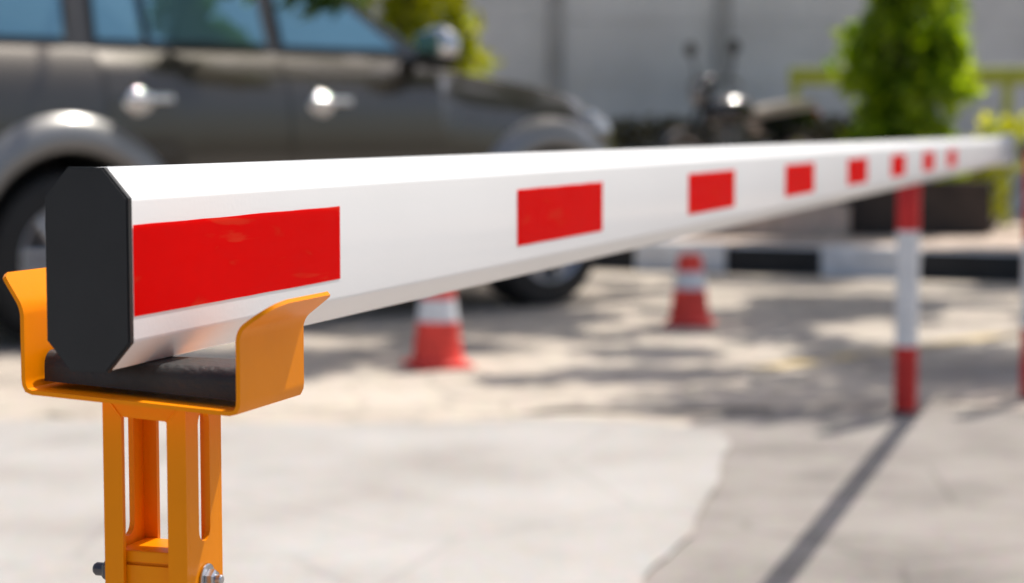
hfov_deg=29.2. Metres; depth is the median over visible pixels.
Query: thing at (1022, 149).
barrier cabinet
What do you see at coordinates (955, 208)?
planter
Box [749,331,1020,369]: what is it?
painted line
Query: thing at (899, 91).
tall shrub
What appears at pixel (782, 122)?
parked motorbike
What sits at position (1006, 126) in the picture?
shrub
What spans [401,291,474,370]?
traffic cone
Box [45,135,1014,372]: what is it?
barrier boom
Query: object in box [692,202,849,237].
raised pavement
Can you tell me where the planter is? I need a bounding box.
[839,181,995,235]
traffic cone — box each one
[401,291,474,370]
[663,253,715,327]
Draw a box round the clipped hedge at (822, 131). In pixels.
[607,112,862,149]
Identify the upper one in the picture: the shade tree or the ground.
the shade tree
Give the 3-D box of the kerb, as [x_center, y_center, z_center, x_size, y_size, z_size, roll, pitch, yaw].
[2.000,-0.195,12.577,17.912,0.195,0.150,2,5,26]
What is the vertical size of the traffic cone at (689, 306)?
0.340 m
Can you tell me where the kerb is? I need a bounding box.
[593,241,1022,282]
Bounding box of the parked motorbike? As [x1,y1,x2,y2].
[653,39,819,148]
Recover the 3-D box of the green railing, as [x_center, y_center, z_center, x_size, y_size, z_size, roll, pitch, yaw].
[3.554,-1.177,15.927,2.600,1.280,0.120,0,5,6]
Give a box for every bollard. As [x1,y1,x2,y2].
[891,183,920,414]
[1017,214,1023,399]
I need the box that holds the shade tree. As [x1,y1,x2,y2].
[244,0,369,22]
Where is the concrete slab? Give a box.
[0,419,729,582]
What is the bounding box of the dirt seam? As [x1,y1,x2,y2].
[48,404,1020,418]
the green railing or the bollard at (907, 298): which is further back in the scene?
the green railing
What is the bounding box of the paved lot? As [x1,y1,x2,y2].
[0,269,1023,426]
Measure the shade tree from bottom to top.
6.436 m
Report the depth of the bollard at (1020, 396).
6.72 m
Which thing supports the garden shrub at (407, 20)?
on the sidewalk
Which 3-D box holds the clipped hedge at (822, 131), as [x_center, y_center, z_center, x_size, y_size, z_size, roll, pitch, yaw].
[2.033,-1.114,17.162,3.549,0.970,0.673,0,5,0]
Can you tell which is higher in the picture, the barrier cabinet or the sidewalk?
the barrier cabinet
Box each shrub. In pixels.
[356,0,503,77]
[824,0,987,180]
[935,111,1023,229]
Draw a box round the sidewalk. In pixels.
[671,212,1023,249]
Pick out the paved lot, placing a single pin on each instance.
(603, 337)
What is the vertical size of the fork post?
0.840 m
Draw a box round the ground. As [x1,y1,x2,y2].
[621,149,1023,582]
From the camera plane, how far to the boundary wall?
18.45 m
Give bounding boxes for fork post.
[3,268,329,582]
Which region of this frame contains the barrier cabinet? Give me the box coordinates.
[1021,141,1023,158]
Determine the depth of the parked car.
8.98 m
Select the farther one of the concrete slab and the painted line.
the painted line
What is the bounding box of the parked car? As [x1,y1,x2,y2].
[0,0,613,338]
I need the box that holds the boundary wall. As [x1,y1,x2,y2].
[357,0,1023,211]
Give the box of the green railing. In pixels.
[789,67,1023,225]

